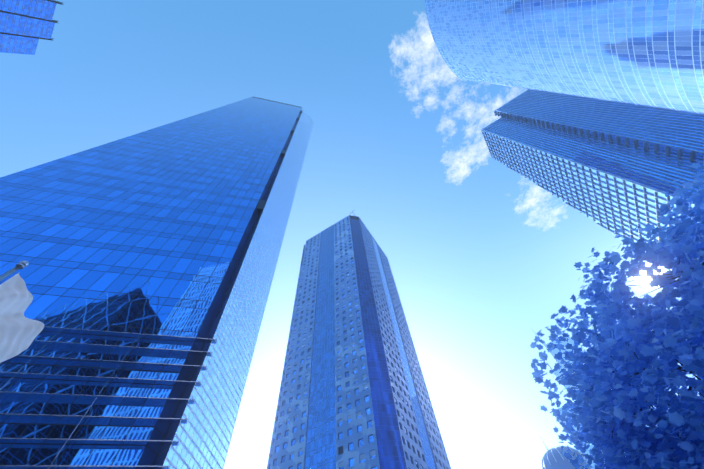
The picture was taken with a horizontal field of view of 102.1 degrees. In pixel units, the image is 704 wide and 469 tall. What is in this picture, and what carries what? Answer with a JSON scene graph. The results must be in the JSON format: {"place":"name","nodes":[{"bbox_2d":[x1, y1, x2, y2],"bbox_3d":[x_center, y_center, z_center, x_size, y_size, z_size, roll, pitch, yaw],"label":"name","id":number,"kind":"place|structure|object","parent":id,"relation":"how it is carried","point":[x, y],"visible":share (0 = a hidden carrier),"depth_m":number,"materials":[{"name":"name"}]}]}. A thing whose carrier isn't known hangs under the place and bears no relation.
{"place":"outdoors","nodes":[
{"label":"outdoors","id":0,"kind":"place"},
{"bbox_2d":[0,0,63,54],"bbox_3d":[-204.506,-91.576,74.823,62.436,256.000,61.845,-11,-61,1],"label":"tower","id":1,"kind":"structure","parent":0,"point":[26,26],"depth_m":175.07,"materials":[{"name":"blue glass"}]},
{"bbox_2d":[0,97,313,468],"bbox_3d":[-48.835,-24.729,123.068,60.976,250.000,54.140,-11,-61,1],"label":"tower","id":2,"kind":"structure","parent":0,"point":[177,228],"depth_m":33.70,"materials":[{"name":"blue glass"}]},
{"bbox_2d":[0,326,216,468],"bbox_3d":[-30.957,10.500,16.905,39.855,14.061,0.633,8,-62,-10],"label":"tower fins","id":3,"kind":"object","parent":2,"relation":"attached to","point":[80,418],"visible":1,"depth_m":20.86,"materials":[{"name":"blue metal"}]},
{"bbox_2d":[0,0,699,468],"label":"sky","id":4,"kind":"structure","parent":0,"point":[481,257],"materials":[{"name":"blue"}]},
{"bbox_2d":[425,0,703,113],"bbox_3d":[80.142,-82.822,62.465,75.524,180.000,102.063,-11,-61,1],"label":"tower","id":5,"kind":"structure","parent":0,"point":[649,53],"depth_m":75.01,"materials":[{"name":"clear glass"}]},
{"bbox_2d":[553,402,625,468],"bbox_3d":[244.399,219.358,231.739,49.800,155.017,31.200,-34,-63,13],"label":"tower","id":6,"kind":"structure","parent":0,"point":[590,444],"depth_m":266.50,"materials":[{"name":"glass"}]},
{"bbox_2d":[482,89,703,269],"bbox_3d":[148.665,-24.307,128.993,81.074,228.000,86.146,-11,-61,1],"label":"tower","id":7,"kind":"structure","parent":0,"point":[697,156],"depth_m":131.42,"materials":[{"name":"blue glass"}]},
{"bbox_2d":[481,89,703,269],"bbox_3d":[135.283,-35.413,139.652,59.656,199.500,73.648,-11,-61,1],"label":"windows","id":8,"kind":"structure","parent":7,"relation":"on","point":[614,181],"depth_m":135.09,"materials":[{"name":"blue glass"}]},
{"bbox_2d":[530,162,703,468],"bbox_3d":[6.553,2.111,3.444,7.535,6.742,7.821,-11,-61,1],"label":"tree","id":9,"kind":"object","parent":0,"point":[661,445],"depth_m":4.13,"materials":[{"name":"blue plant"}]},
{"label":"ground","id":10,"kind":"structure","parent":0,"visible":0},
{"bbox_2d":[0,260,28,280],"bbox_3d":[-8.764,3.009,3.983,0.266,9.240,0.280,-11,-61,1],"label":"flagpole","id":11,"kind":"object","parent":10,"relation":"on","point":[21,264],"visible":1,"depth_m":7.67,"materials":[{"name":"silver metal"}]},
{"bbox_2d":[0,273,43,362],"bbox_3d":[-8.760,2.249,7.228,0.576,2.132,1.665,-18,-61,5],"label":"white flag","id":12,"kind":"object","parent":11,"relation":"attached to","point":[19,331],"visible":1,"depth_m":7.41,"materials":[{"name":"white fabric"}]},
{"bbox_2d":[267,215,450,468],"bbox_3d":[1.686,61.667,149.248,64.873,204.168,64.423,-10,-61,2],"label":"tower","id":13,"kind":"structure","parent":10,"relation":"on","point":[353,393],"depth_m":115.04,"materials":[{"name":"glass"}]},
{"bbox_2d":[533,331,591,468],"bbox_3d":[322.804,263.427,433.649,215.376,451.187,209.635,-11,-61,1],"label":"spires and dome","id":14,"kind":"object","parent":10,"relation":"on","point":[553,458],"visible":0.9,"depth_m":306.46,"materials":[{"name":"blue metal"}]},
{"bbox_2d":[544,335,648,426],"bbox_3d":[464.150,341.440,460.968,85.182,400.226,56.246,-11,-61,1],"label":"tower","id":15,"kind":"structure","parent":10,"relation":"on","point":[556,350],"depth_m":598.16,"materials":[{"name":"glass"}]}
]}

